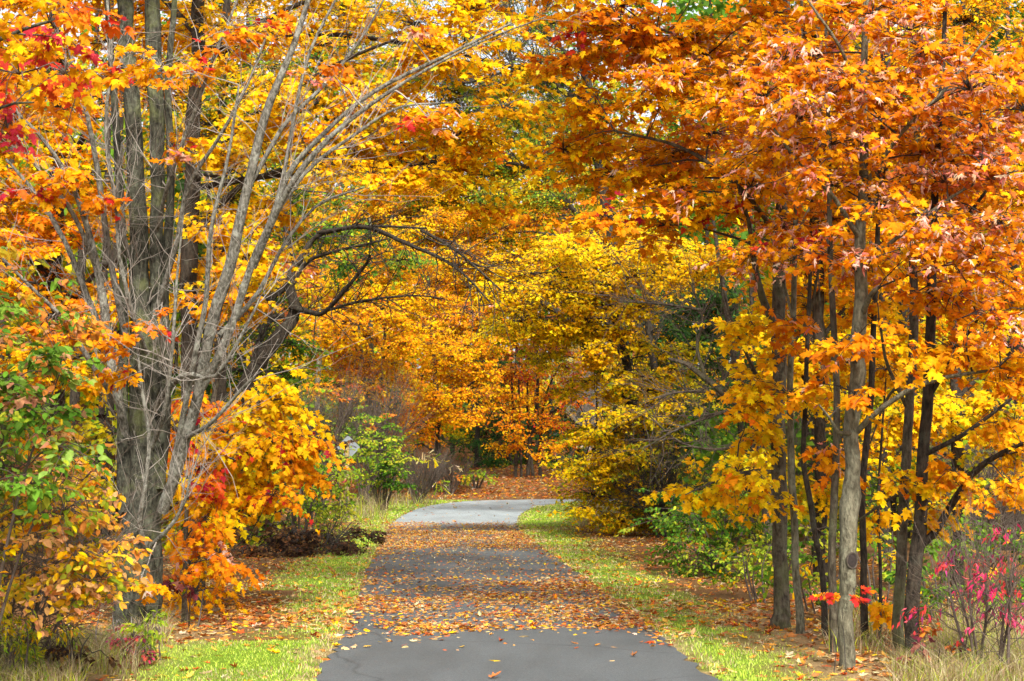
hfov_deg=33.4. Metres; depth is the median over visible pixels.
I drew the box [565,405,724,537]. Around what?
bare bush
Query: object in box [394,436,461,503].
bare bush
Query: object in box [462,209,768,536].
maple tree
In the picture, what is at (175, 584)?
maple sapling
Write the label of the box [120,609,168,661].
goldenrod plant
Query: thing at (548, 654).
path
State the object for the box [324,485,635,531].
dry grass
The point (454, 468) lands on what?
bare bush
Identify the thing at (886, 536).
green sapling
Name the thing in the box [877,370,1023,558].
bare bush
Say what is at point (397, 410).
bare bush
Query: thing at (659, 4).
sky
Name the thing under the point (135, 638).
aster plant
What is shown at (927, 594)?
green sapling
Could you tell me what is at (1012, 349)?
maple tree
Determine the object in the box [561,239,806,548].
dead tree
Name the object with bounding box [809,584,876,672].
maple sapling
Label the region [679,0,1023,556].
maple tree
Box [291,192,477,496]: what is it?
maple tree
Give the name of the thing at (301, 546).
dead brush
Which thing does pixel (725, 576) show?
green sapling
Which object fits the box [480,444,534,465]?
honeysuckle bush
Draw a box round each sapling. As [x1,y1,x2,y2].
[163,570,203,626]
[301,424,356,524]
[331,438,355,517]
[699,534,818,602]
[748,518,884,613]
[801,531,949,619]
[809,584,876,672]
[857,367,893,636]
[874,532,1023,619]
[896,622,972,672]
[944,514,1023,609]
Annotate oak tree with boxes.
[164,114,567,521]
[260,0,656,465]
[384,0,682,517]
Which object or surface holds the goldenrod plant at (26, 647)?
on the ground at (654, 574)
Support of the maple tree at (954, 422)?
on the ground at (654, 574)
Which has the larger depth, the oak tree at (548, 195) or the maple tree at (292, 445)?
the oak tree at (548, 195)
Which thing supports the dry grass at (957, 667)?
on the ground at (654, 574)
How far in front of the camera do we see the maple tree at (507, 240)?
77.00 m
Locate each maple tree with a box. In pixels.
[0,0,135,162]
[0,0,211,565]
[0,0,595,635]
[30,0,386,558]
[93,0,598,593]
[111,352,345,618]
[166,390,246,621]
[254,0,584,435]
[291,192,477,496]
[365,77,679,380]
[365,244,527,491]
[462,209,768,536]
[475,332,595,476]
[479,0,855,628]
[555,0,920,581]
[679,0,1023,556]
[692,0,899,633]
[702,0,1023,668]
[716,140,917,635]
[742,7,934,653]
[789,51,997,642]
[812,38,1023,596]
[822,0,1022,652]
[868,127,1023,550]
[889,1,1023,655]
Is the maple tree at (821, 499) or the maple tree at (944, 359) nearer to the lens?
the maple tree at (944, 359)
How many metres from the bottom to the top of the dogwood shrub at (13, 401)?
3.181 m
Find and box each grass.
[0,602,193,680]
[98,498,853,680]
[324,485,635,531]
[806,590,1023,680]
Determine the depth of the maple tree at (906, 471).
14.28 m
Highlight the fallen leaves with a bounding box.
[14,464,1023,680]
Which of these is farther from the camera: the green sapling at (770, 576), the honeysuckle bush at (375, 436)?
the honeysuckle bush at (375, 436)
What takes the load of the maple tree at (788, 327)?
on the ground at (654, 574)
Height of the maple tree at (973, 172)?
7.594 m
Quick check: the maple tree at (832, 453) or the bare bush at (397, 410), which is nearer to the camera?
the maple tree at (832, 453)
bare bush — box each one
[269,338,418,511]
[321,343,444,498]
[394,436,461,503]
[425,435,490,493]
[546,321,637,459]
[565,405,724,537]
[676,346,894,540]
[860,376,982,535]
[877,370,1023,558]
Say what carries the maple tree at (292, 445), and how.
on the ground at (654, 574)
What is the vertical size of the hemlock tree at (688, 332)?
8.780 m
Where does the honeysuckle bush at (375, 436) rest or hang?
on the ground at (654, 574)
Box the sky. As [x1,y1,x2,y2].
[0,0,1023,435]
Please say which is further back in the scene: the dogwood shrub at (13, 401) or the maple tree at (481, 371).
the maple tree at (481, 371)
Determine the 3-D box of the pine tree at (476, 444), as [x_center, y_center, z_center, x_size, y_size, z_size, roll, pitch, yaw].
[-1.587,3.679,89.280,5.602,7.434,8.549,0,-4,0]
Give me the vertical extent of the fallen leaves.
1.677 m
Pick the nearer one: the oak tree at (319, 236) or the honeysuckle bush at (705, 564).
the honeysuckle bush at (705, 564)
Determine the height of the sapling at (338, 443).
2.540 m
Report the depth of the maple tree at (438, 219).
75.90 m
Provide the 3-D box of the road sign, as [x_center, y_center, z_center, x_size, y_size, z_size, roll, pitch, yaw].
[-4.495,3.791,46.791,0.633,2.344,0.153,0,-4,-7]
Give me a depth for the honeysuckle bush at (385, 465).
52.23 m
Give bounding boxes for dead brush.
[226,502,387,557]
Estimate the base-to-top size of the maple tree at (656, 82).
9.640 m
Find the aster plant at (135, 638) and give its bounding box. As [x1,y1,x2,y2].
[105,630,158,666]
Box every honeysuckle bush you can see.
[211,416,364,546]
[331,405,407,504]
[342,432,424,510]
[454,465,498,488]
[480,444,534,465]
[542,446,580,470]
[614,487,791,582]
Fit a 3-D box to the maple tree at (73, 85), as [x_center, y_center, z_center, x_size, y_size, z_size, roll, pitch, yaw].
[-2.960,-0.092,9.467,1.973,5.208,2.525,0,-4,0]
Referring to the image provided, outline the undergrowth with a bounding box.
[0,0,1023,550]
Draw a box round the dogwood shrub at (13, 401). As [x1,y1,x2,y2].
[0,241,180,624]
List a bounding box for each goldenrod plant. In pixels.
[0,611,44,679]
[13,620,85,676]
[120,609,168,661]
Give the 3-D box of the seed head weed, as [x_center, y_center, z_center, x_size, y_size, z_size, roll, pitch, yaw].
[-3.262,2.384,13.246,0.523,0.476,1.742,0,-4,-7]
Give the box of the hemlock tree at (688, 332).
[611,190,771,485]
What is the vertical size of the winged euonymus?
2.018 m
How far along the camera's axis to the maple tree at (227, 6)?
26.83 m
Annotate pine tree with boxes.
[427,355,531,468]
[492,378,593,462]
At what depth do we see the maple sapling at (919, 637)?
13.02 m
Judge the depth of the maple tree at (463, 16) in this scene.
19.87 m
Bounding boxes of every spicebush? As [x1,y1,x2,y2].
[0,393,219,671]
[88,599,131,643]
[563,445,616,490]
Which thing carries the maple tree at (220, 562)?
on the ground at (654, 574)
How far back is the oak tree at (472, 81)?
44.15 m
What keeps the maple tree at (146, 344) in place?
on the ground at (654, 574)
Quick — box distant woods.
[0,0,1023,463]
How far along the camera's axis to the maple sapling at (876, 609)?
15.66 m
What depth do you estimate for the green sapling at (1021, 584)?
18.44 m
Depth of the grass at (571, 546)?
17.03 m
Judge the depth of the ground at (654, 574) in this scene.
19.50 m
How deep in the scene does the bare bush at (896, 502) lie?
35.75 m
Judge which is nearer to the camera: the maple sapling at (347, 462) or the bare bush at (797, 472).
the bare bush at (797, 472)
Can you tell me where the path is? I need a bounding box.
[313,499,721,680]
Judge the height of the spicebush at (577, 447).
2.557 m
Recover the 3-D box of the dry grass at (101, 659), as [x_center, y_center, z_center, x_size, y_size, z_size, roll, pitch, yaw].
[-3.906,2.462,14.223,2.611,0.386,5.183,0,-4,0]
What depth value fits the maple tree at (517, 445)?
81.19 m
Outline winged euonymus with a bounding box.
[878,449,1023,679]
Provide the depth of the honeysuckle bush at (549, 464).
88.32 m
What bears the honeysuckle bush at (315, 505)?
on the ground at (654, 574)
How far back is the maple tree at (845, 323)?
15.31 m
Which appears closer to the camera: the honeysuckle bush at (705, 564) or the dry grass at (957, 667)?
the dry grass at (957, 667)
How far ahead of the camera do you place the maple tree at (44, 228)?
21.20 m
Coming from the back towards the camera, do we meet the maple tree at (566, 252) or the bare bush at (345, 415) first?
the bare bush at (345, 415)
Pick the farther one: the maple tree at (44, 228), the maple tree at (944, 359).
the maple tree at (44, 228)
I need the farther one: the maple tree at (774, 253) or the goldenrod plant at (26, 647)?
the maple tree at (774, 253)
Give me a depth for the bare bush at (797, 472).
33.74 m
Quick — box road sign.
[338,436,359,505]
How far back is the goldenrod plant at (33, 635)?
12.88 m
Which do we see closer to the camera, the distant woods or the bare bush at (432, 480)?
the bare bush at (432, 480)
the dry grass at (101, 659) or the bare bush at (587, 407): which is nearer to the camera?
the dry grass at (101, 659)
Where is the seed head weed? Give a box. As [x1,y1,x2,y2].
[44,622,121,680]
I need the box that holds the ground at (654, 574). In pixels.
[0,436,1023,680]
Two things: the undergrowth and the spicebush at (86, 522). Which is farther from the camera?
the undergrowth
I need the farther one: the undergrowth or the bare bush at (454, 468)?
the bare bush at (454, 468)
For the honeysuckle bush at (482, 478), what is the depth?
73.64 m

